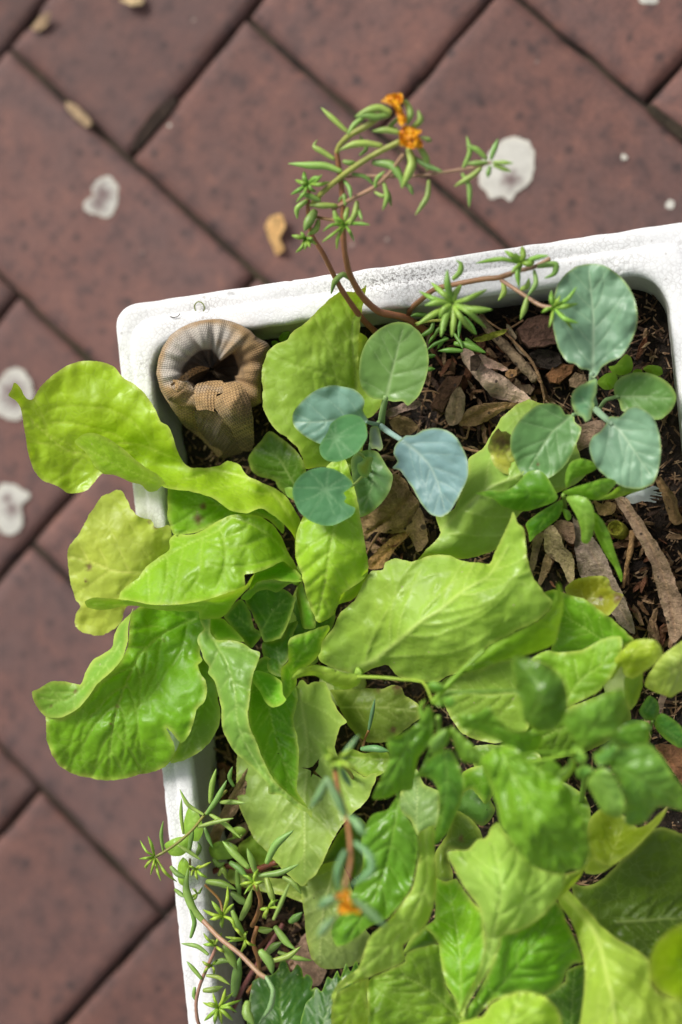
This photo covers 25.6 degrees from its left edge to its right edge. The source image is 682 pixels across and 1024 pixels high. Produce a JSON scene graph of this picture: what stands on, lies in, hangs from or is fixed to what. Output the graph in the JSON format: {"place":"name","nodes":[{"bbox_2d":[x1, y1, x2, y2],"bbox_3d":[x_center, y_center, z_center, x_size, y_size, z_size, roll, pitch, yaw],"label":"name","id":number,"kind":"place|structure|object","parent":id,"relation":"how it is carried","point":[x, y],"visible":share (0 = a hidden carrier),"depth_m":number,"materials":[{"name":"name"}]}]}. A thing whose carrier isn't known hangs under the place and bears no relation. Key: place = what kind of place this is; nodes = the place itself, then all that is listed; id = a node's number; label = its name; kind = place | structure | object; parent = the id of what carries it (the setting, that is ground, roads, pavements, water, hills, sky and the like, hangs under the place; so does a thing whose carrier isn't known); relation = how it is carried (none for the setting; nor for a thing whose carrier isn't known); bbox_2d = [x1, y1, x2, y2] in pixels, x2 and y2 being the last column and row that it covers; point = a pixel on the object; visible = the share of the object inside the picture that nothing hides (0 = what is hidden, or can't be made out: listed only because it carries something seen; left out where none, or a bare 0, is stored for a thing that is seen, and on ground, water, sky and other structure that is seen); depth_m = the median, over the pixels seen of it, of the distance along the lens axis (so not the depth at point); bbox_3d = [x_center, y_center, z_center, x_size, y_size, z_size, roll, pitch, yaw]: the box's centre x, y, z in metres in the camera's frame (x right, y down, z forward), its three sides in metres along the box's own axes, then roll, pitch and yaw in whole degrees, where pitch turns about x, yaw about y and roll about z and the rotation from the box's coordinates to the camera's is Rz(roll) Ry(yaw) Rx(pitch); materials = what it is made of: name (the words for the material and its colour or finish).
{"place":"outdoors","nodes":[
{"label":"outdoors","id":0,"kind":"place"},
{"bbox_2d":[0,0,681,1023],"bbox_3d":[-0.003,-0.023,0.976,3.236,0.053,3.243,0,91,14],"label":"pavement","id":1,"kind":"structure","parent":0,"point":[250,122],"depth_m":0.97,"materials":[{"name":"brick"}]},
{"bbox_2d":[0,483,29,534],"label":"bird dropping","id":2,"kind":"object","parent":1,"relation":"on","point":[13,497],"visible":1,"depth_m":1.00,"materials":[{"name":"white"}]},
{"bbox_2d":[0,367,33,419],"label":"bird dropping","id":3,"kind":"object","parent":1,"relation":"on","point":[10,408],"visible":0.77,"depth_m":1.00,"materials":[{"name":"white"}]},
{"bbox_2d":[31,12,49,30],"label":"dry leaf","id":4,"kind":"object","parent":1,"relation":"on","point":[41,22],"visible":1,"depth_m":0.99,"materials":[{"name":"brown plant"}]},
{"bbox_2d":[66,101,91,126],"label":"dry leaf","id":5,"kind":"object","parent":1,"relation":"on","point":[79,115],"visible":1,"depth_m":0.98,"materials":[{"name":"beige plant"}]},
{"bbox_2d":[84,176,118,217],"bbox_3d":[-0.156,-0.207,0.984,0.022,0.001,0.028,30,97,11],"label":"bird dropping","id":6,"kind":"object","parent":1,"relation":"on","point":[102,201],"visible":1,"depth_m":0.98,"materials":[{"name":"white"}]},
{"bbox_2d":[119,0,143,5],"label":"dry leaf","id":7,"kind":"object","parent":1,"relation":"on","point":[134,2],"visible":1,"depth_m":0.97,"materials":[{"name":"beige plant"}]},
{"bbox_2d":[129,95,178,153],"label":"soil clump","id":8,"kind":"object","parent":1,"relation":"on","point":[157,117],"visible":1,"depth_m":0.98,"materials":[{"name":"soil"}]},
{"bbox_2d":[265,214,284,254],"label":"dry leaf","id":9,"kind":"object","parent":1,"relation":"on","point":[275,226],"visible":1,"depth_m":0.95,"materials":[{"name":"brown plant"}]},
{"bbox_2d":[117,223,681,1023],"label":"polystyrene box","id":10,"kind":"object","parent":1,"relation":"on","point":[649,259],"visible":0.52,"depth_m":0.75,"materials":[{"name":"white plastic"}]},
{"bbox_2d":[182,289,681,1023],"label":"soil","id":11,"kind":"structure","parent":10,"relation":"in","point":[656,533],"depth_m":0.76,"materials":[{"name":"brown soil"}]},
{"bbox_2d":[9,285,381,817],"bbox_3d":[-0.067,0.019,0.756,0.176,0.088,0.257,0,91,14],"label":"lettuce plant","id":12,"kind":"object","parent":11,"relation":"on","point":[116,713],"visible":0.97,"depth_m":0.74,"materials":[{"name":"green plant"}]},
{"bbox_2d":[165,808,245,885],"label":"weed seedling","id":13,"kind":"object","parent":11,"relation":"on","point":[218,850],"visible":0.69,"depth_m":0.76,"materials":[{"name":"green plant"}]},
{"bbox_2d":[156,319,269,457],"bbox_3d":[-0.063,-0.063,0.762,0.061,0.057,0.069,0,91,14],"label":"knitted cloth","id":14,"kind":"object","parent":11,"relation":"on","point":[197,394],"visible":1,"depth_m":0.75,"materials":[{"name":"fabric"}]},
{"bbox_2d":[219,768,226,790],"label":"bark chip","id":15,"kind":"object","parent":11,"relation":"on","point":[222,776],"visible":0.72,"depth_m":0.79,"materials":[{"name":"brown plant"}]},
{"bbox_2d":[140,766,311,1023],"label":"moss rose plant","id":16,"kind":"object","parent":11,"relation":"on","point":[261,955],"visible":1,"depth_m":0.74,"materials":[{"name":"green plant"}]},
{"bbox_2d":[217,762,236,773],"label":"bark chip","id":17,"kind":"object","parent":11,"relation":"on","point":[222,765],"visible":0.84,"depth_m":0.79,"materials":[{"name":"brown plant"}]},
{"bbox_2d":[209,768,247,845],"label":"gum leaf","id":18,"kind":"object","parent":11,"relation":"on","point":[228,811],"visible":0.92,"depth_m":0.76,"materials":[{"name":"brown plant"}]},
{"bbox_2d":[227,822,248,843],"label":"dry leaf","id":19,"kind":"object","parent":11,"relation":"on","point":[244,825],"visible":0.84,"depth_m":0.78,"materials":[{"name":"brown plant"}]},
{"bbox_2d":[257,931,274,950],"bbox_3d":[-0.040,0.225,0.785,0.010,0.005,0.012,0,91,14],"label":"bark chip","id":20,"kind":"object","parent":11,"relation":"on","point":[266,940],"visible":0.87,"depth_m":0.78,"materials":[{"name":"brown plant"}]},
{"bbox_2d":[261,920,279,927],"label":"bark chip","id":21,"kind":"object","parent":11,"relation":"on","point":[271,924],"visible":0.63,"depth_m":0.78,"materials":[{"name":"brown plant"}]},
{"bbox_2d":[272,331,289,345],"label":"weed seedling","id":22,"kind":"object","parent":11,"relation":"on","point":[283,336],"visible":0.92,"depth_m":0.77,"materials":[{"name":"green plant"}]},
{"bbox_2d":[276,913,293,919],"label":"bark chip","id":23,"kind":"object","parent":11,"relation":"on","point":[284,916],"visible":0.71,"depth_m":0.78,"materials":[{"name":"brown plant"}]},
{"bbox_2d":[290,921,304,936],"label":"bark chip","id":24,"kind":"object","parent":11,"relation":"on","point":[297,929],"visible":0.81,"depth_m":0.78,"materials":[{"name":"brown plant"}]},
{"bbox_2d":[247,961,358,1023],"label":"strawberry plant","id":25,"kind":"object","parent":11,"relation":"on","point":[298,1000],"visible":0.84,"depth_m":0.75,"materials":[{"name":"green plant"}]},
{"bbox_2d":[288,933,326,985],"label":"dry leaf","id":26,"kind":"object","parent":11,"relation":"on","point":[314,971],"visible":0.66,"depth_m":0.77,"materials":[{"name":"brown plant"}]},
{"bbox_2d":[285,414,372,525],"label":"nasturtium plant","id":27,"kind":"object","parent":11,"relation":"on","point":[317,495],"visible":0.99,"depth_m":0.71,"materials":[{"name":"green plant"}]},
{"bbox_2d":[310,735,386,937],"bbox_3d":[0.007,0.134,0.682,0.049,0.189,0.075,-16,87,13],"label":"moss rose plant","id":28,"kind":"object","parent":11,"relation":"on","point":[341,764],"visible":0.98,"depth_m":0.60,"materials":[{"name":"green plant"}]},
{"bbox_2d":[365,541,379,552],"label":"bark chip","id":29,"kind":"object","parent":11,"relation":"on","point":[374,548],"visible":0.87,"depth_m":0.77,"materials":[{"name":"brown plant"}]},
{"bbox_2d":[366,530,380,553],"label":"stalk","id":30,"kind":"object","parent":11,"relation":"on","point":[373,541],"visible":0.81,"depth_m":0.76,"materials":[{"name":"brown plant"}]},
{"bbox_2d":[360,699,387,752],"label":"moss rose plant","id":31,"kind":"object","parent":11,"relation":"on","point":[373,748],"visible":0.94,"depth_m":0.74,"materials":[{"name":"green plant"}]},
{"bbox_2d":[292,322,467,516],"bbox_3d":[0.029,-0.037,0.739,0.076,0.067,0.094,-33,83,12],"label":"cabbage seedling","id":32,"kind":"object","parent":11,"relation":"on","point":[431,464],"visible":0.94,"depth_m":0.72,"materials":[{"name":"green plant"}]},
{"bbox_2d":[368,531,409,568],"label":"gum leaf","id":33,"kind":"object","parent":11,"relation":"on","point":[379,558],"visible":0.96,"depth_m":0.77,"materials":[{"name":"brown plant"}]},
{"bbox_2d":[360,473,418,539],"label":"dry leaf","id":34,"kind":"object","parent":11,"relation":"on","point":[395,511],"visible":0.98,"depth_m":0.75,"materials":[{"name":"brown plant"}]},
{"bbox_2d":[389,415,417,434],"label":"dry leaf","id":35,"kind":"object","parent":11,"relation":"on","point":[401,425],"visible":1,"depth_m":0.76,"materials":[{"name":"brown plant"}]},
{"bbox_2d":[386,400,421,416],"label":"dry leaf","id":36,"kind":"object","parent":11,"relation":"on","point":[397,410],"visible":0.92,"depth_m":0.75,"materials":[{"name":"brown plant"}]},
{"bbox_2d":[227,399,584,968],"bbox_3d":[0.027,0.080,0.739,0.104,0.082,0.302,29,97,12],"label":"lettuce plant","id":37,"kind":"object","parent":11,"relation":"on","point":[438,610],"visible":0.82,"depth_m":0.73,"materials":[{"name":"green plant"}]},
{"bbox_2d":[405,508,427,551],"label":"gum leaf","id":38,"kind":"object","parent":11,"relation":"on","point":[416,528],"visible":1,"depth_m":0.76,"materials":[{"name":"brown plant"}]},
{"bbox_2d":[426,364,431,386],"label":"bark chip","id":39,"kind":"object","parent":11,"relation":"on","point":[428,377],"visible":0.85,"depth_m":0.76,"materials":[{"name":"brown plant"}]},
{"bbox_2d":[291,583,567,945],"bbox_3d":[0.052,0.114,0.690,0.155,0.148,0.125,-20,86,13],"label":"leafy seedling","id":40,"kind":"object","parent":11,"relation":"on","point":[389,841],"visible":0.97,"depth_m":0.65,"materials":[{"name":"green plant"}]},
{"bbox_2d":[426,529,436,547],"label":"bark chip","id":41,"kind":"object","parent":11,"relation":"on","point":[432,537],"visible":0.84,"depth_m":0.76,"materials":[{"name":"brown plant"}]},
{"bbox_2d":[288,93,577,370],"bbox_3d":[0.047,-0.128,0.704,0.131,0.113,0.116,0,91,14],"label":"moss rose plant","id":42,"kind":"object","parent":11,"relation":"on","point":[409,139],"visible":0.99,"depth_m":0.68,"materials":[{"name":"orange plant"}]},
{"bbox_2d":[439,359,451,376],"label":"bark chip","id":43,"kind":"object","parent":11,"relation":"on","point":[446,365],"visible":1,"depth_m":0.76,"materials":[{"name":"brown plant"}]},
{"bbox_2d":[430,374,463,414],"bbox_3d":[0.053,-0.061,0.755,0.010,0.012,0.024,33,98,11],"label":"bark chip","id":44,"kind":"object","parent":11,"relation":"on","point":[449,385],"visible":1,"depth_m":0.75,"materials":[{"name":"brown plant"}]},
{"bbox_2d":[445,386,464,425],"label":"dry leaf","id":45,"kind":"object","parent":11,"relation":"on","point":[454,410],"visible":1,"depth_m":0.75,"materials":[{"name":"brown plant"}]},
{"bbox_2d":[461,368,471,390],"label":"bark chip","id":46,"kind":"object","parent":11,"relation":"on","point":[467,375],"visible":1,"depth_m":0.75,"materials":[{"name":"brown plant"}]},
{"bbox_2d":[474,341,485,354],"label":"bark chip","id":47,"kind":"object","parent":11,"relation":"on","point":[482,345],"visible":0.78,"depth_m":0.75,"materials":[{"name":"brown plant"}]},
{"bbox_2d":[473,329,506,341],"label":"dry leaf","id":48,"kind":"object","parent":47,"relation":"on","point":[489,336],"visible":1,"depth_m":0.74,"materials":[{"name":"green plant"}]},
{"bbox_2d":[481,423,487,443],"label":"bark chip","id":49,"kind":"object","parent":11,"relation":"on","point":[484,432],"visible":0.95,"depth_m":0.75,"materials":[{"name":"brown plant"}]},
{"bbox_2d":[459,402,518,425],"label":"dry leaf","id":50,"kind":"object","parent":11,"relation":"on","point":[475,415],"visible":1,"depth_m":0.75,"materials":[{"name":"brown plant"}]},
{"bbox_2d":[486,347,497,357],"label":"bark chip","id":51,"kind":"object","parent":11,"relation":"on","point":[490,352],"visible":1,"depth_m":0.75,"materials":[{"name":"brown plant"}]},
{"bbox_2d":[461,348,530,403],"bbox_3d":[0.075,-0.065,0.745,0.044,0.014,0.012,41,99,10],"label":"gum bark strip","id":52,"kind":"object","parent":11,"relation":"on","point":[494,384],"visible":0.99,"depth_m":0.74,"materials":[{"name":"brown bark"}]},
{"bbox_2d":[470,354,481,370],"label":"bark chip","id":53,"kind":"object","parent":52,"relation":"on","point":[475,361],"visible":1,"depth_m":0.74,"materials":[{"name":"brown plant"}]},
{"bbox_2d":[479,354,508,370],"bbox_3d":[0.075,-0.073,0.736,0.015,0.003,0.009,0,91,14],"label":"gum bark strip","id":54,"kind":"object","parent":52,"relation":"on","point":[487,362],"visible":1,"depth_m":0.74,"materials":[{"name":"brown plant"}]},
{"bbox_2d":[479,313,523,329],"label":"stalk","id":55,"kind":"object","parent":11,"relation":"on","point":[494,325],"visible":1,"depth_m":0.74,"materials":[{"name":"brown plant"}]},
{"bbox_2d":[331,766,681,1023],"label":"lettuce plant","id":56,"kind":"object","parent":11,"relation":"on","point":[512,932],"visible":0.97,"depth_m":0.67,"materials":[{"name":"green plant"}]},
{"bbox_2d":[478,314,537,382],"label":"twig","id":57,"kind":"object","parent":11,"relation":"on","point":[515,357],"visible":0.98,"depth_m":0.74,"materials":[{"name":"bark"},{"name":"wood"}]},
{"bbox_2d":[506,324,524,355],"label":"dry leaf","id":58,"kind":"object","parent":11,"relation":"on","point":[510,331],"visible":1,"depth_m":0.74,"materials":[{"name":"brown plant"}]},
{"bbox_2d":[513,362,530,377],"bbox_3d":[0.090,-0.071,0.749,0.011,0.008,0.009,0,91,14],"label":"bark chip","id":59,"kind":"object","parent":11,"relation":"on","point":[519,372],"visible":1,"depth_m":0.75,"materials":[{"name":"brown plant"}]},
{"bbox_2d":[505,369,517,378],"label":"bark chip","id":60,"kind":"object","parent":59,"relation":"on","point":[510,373],"visible":1,"depth_m":0.74,"materials":[{"name":"brown plant"}]},
{"bbox_2d":[504,332,545,400],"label":"stalk","id":61,"kind":"object","parent":11,"relation":"on","point":[523,351],"visible":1,"depth_m":0.74,"materials":[{"name":"brown plant"}]},
{"bbox_2d":[517,384,533,394],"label":"bark chip","id":62,"kind":"object","parent":11,"relation":"on","point":[528,389],"visible":1,"depth_m":0.74,"materials":[{"name":"brown plant"}]},
{"bbox_2d":[516,314,556,348],"bbox_3d":[0.097,-0.090,0.740,0.024,0.014,0.018,0,91,14],"label":"bark chip","id":63,"kind":"object","parent":11,"relation":"on","point":[536,331],"visible":0.78,"depth_m":0.73,"materials":[{"name":"brown plant"}]},
{"bbox_2d":[529,532,543,575],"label":"gum leaf","id":64,"kind":"object","parent":11,"relation":"on","point":[537,541],"visible":0.89,"depth_m":0.74,"materials":[{"name":"brown plant"}]},
{"bbox_2d":[538,554,551,584],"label":"gum leaf","id":65,"kind":"object","parent":11,"relation":"on","point":[546,562],"visible":1,"depth_m":0.74,"materials":[{"name":"brown plant"}]},
{"bbox_2d":[529,348,562,369],"bbox_3d":[0.101,-0.076,0.743,0.018,0.012,0.012,0,91,14],"label":"chip","id":66,"kind":"object","parent":11,"relation":"on","point":[547,359],"visible":1,"depth_m":0.74,"materials":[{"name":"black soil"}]},
{"bbox_2d":[543,525,574,582],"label":"dry leaf","id":67,"kind":"object","parent":11,"relation":"on","point":[555,549],"visible":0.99,"depth_m":0.73,"materials":[{"name":"brown plant"}]},
{"bbox_2d":[475,458,644,580],"bbox_3d":[0.108,-0.004,0.720,0.078,0.066,0.047,24,96,12],"label":"pepper seedling","id":68,"kind":"object","parent":11,"relation":"on","point":[531,490],"visible":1,"depth_m":0.70,"materials":[{"name":"green plant"}]},
{"bbox_2d":[546,363,574,383],"bbox_3d":[0.108,-0.069,0.742,0.015,0.009,0.011,0,91,14],"label":"bark chip","id":69,"kind":"object","parent":11,"relation":"on","point":[560,373],"visible":1,"depth_m":0.74,"materials":[{"name":"brown plant"}]},
{"bbox_2d":[441,576,681,833],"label":"lettuce plant","id":70,"kind":"object","parent":11,"relation":"on","point":[586,656],"visible":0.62,"depth_m":0.71,"materials":[{"name":"green plant"}]},
{"bbox_2d":[554,520,574,543],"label":"dry leaf","id":71,"kind":"object","parent":11,"relation":"on","point":[565,529],"visible":1,"depth_m":0.73,"materials":[{"name":"brown plant"}]},
{"bbox_2d":[568,372,587,387],"bbox_3d":[0.117,-0.065,0.740,0.010,0.006,0.009,0,91,14],"label":"bark chip","id":72,"kind":"object","parent":11,"relation":"on","point":[575,379],"visible":0.86,"depth_m":0.74,"materials":[{"name":"brown plant"}]},
{"bbox_2d":[480,688,681,873],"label":"leafy seedling","id":73,"kind":"object","parent":11,"relation":"on","point":[542,824],"visible":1,"depth_m":0.62,"materials":[{"name":"green plant"}]},
{"bbox_2d":[488,264,675,488],"bbox_3d":[0.126,-0.056,0.714,0.078,0.071,0.106,25,96,12],"label":"cabbage seedling","id":74,"kind":"object","parent":11,"relation":"on","point":[625,449],"visible":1,"depth_m":0.69,"materials":[{"name":"green plant"}]},
{"bbox_2d":[576,420,605,450],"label":"gum leaf","id":75,"kind":"object","parent":11,"relation":"on","point":[590,430],"visible":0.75,"depth_m":0.74,"materials":[{"name":"brown plant"}]},
{"bbox_2d":[573,516,634,633],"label":"gum leaf","id":76,"kind":"object","parent":11,"relation":"on","point":[591,559],"visible":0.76,"depth_m":0.73,"materials":[{"name":"brown plant"}]},
{"bbox_2d":[594,500,615,515],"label":"dry leaf","id":77,"kind":"object","parent":11,"relation":"on","point":[606,508],"visible":0.99,"depth_m":0.73,"materials":[{"name":"brown plant"}]},
{"bbox_2d":[607,520,628,539],"bbox_3d":[0.136,0.009,0.736,0.011,0.012,0.010,0,91,14],"label":"gum nut","id":78,"kind":"object","parent":11,"relation":"on","point":[619,530],"visible":0.97,"depth_m":0.73,"materials":[{"name":"green plant"}]},
{"bbox_2d":[613,539,628,548],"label":"bark chip","id":79,"kind":"object","parent":11,"relation":"on","point":[616,545],"visible":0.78,"depth_m":0.74,"materials":[{"name":"brown plant"}]},
{"bbox_2d":[622,530,635,587],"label":"twig","id":80,"kind":"object","parent":11,"relation":"on","point":[630,548],"visible":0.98,"depth_m":0.73,"materials":[{"name":"brown wood"}]},
{"bbox_2d":[597,354,662,389],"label":"weed seedling","id":81,"kind":"object","parent":11,"relation":"on","point":[622,366],"visible":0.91,"depth_m":0.73,"materials":[{"name":"green plant"}]},
{"bbox_2d":[619,541,640,547],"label":"bark chip","id":82,"kind":"object","parent":11,"relation":"on","point":[636,544],"visible":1,"depth_m":0.74,"materials":[{"name":"brown plant"}]},
{"bbox_2d":[632,604,644,625],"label":"bark chip","id":83,"kind":"object","parent":11,"relation":"on","point":[637,615],"visible":1,"depth_m":0.74,"materials":[{"name":"brown plant"}]},
{"bbox_2d":[636,337,647,360],"bbox_3d":[0.147,-0.080,0.735,0.006,0.006,0.012,0,91,14],"label":"bark chip","id":84,"kind":"object","parent":11,"relation":"on","point":[640,348],"visible":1,"depth_m":0.73,"materials":[{"name":"brown plant"}]},
{"bbox_2d":[625,486,660,503],"bbox_3d":[0.146,-0.008,0.728,0.020,0.010,0.009,0,91,14],"label":"feather","id":85,"kind":"object","parent":11,"relation":"on","point":[639,496],"visible":0.98,"depth_m":0.73,"materials":[{"name":"white"}]},
{"bbox_2d":[637,600,648,615],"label":"bark chip","id":86,"kind":"object","parent":11,"relation":"on","point":[642,607],"visible":1,"depth_m":0.73,"materials":[{"name":"brown plant"}]},
{"bbox_2d":[614,496,681,642],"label":"gum leaf","id":87,"kind":"object","parent":11,"relation":"on","point":[669,596],"visible":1,"depth_m":0.72,"materials":[{"name":"brown plant"}]},
{"bbox_2d":[620,696,681,747],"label":"pepper seedling","id":88,"kind":"object","parent":11,"relation":"on","point":[668,728],"visible":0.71,"depth_m":0.70,"materials":[{"name":"green plant"}]},
{"bbox_2d":[647,624,659,643],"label":"bark chip","id":89,"kind":"object","parent":11,"relation":"on","point":[653,636],"visible":0.88,"depth_m":0.73,"materials":[{"name":"brown plant"}]},
{"bbox_2d":[649,617,659,639],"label":"bark chip","id":90,"kind":"object","parent":11,"relation":"on","point":[653,624],"visible":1,"depth_m":0.73,"materials":[{"name":"brown plant"}]},
{"bbox_2d":[651,608,657,621],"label":"bark chip","id":91,"kind":"object","parent":11,"relation":"on","point":[654,615],"visible":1,"depth_m":0.73,"materials":[{"name":"brown wood"}]},
{"bbox_2d":[658,623,665,646],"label":"bark chip","id":92,"kind":"object","parent":11,"relation":"on","point":[662,638],"visible":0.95,"depth_m":0.73,"materials":[{"name":"brown wood"}]},
{"bbox_2d":[658,641,676,713],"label":"gum leaf","id":93,"kind":"object","parent":11,"relation":"on","point":[661,700],"visible":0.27,"depth_m":0.73,"materials":[{"name":"brown plant"}]},
{"bbox_2d":[655,743,681,783],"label":"dry leaf","id":94,"kind":"object","parent":11,"relation":"on","point":[671,755],"visible":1,"depth_m":0.72,"materials":[{"name":"brown plant"}]},
{"bbox_2d":[655,476,681,524],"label":"gum leaf","id":95,"kind":"object","parent":11,"relation":"on","point":[670,500],"visible":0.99,"depth_m":0.73,"materials":[{"name":"brown plant"}]},
{"bbox_2d":[666,534,681,539],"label":"bark chip","id":96,"kind":"object","parent":11,"relation":"on","point":[674,536],"visible":1,"depth_m":0.73,"materials":[{"name":"brown wood"}]},
{"bbox_2d":[478,136,534,200],"bbox_3d":[0.102,-0.211,0.921,0.035,0.002,0.040,0,91,14],"label":"bird dropping","id":97,"kind":"object","parent":1,"relation":"on","point":[518,152],"visible":0.85,"depth_m":0.92,"materials":[{"name":"white"}]},
{"bbox_2d":[639,0,657,3],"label":"bird dropping","id":98,"kind":"object","parent":1,"relation":"on","point":[648,1],"visible":1,"depth_m":0.90,"materials":[{"name":"white"}]},
{"bbox_2d":[645,104,681,140],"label":"grit patch","id":99,"kind":"object","parent":1,"relation":"on","point":[671,125],"visible":1,"depth_m":0.90,"materials":[{"name":"soil"}]},
{"bbox_2d":[665,199,673,208],"bbox_3d":[0.197,-0.184,0.899,0.005,0.001,0.006,0,91,14],"label":"bird dropping","id":100,"kind":"object","parent":1,"relation":"on","point":[669,204],"visible":1,"depth_m":0.90,"materials":[{"name":"white"}]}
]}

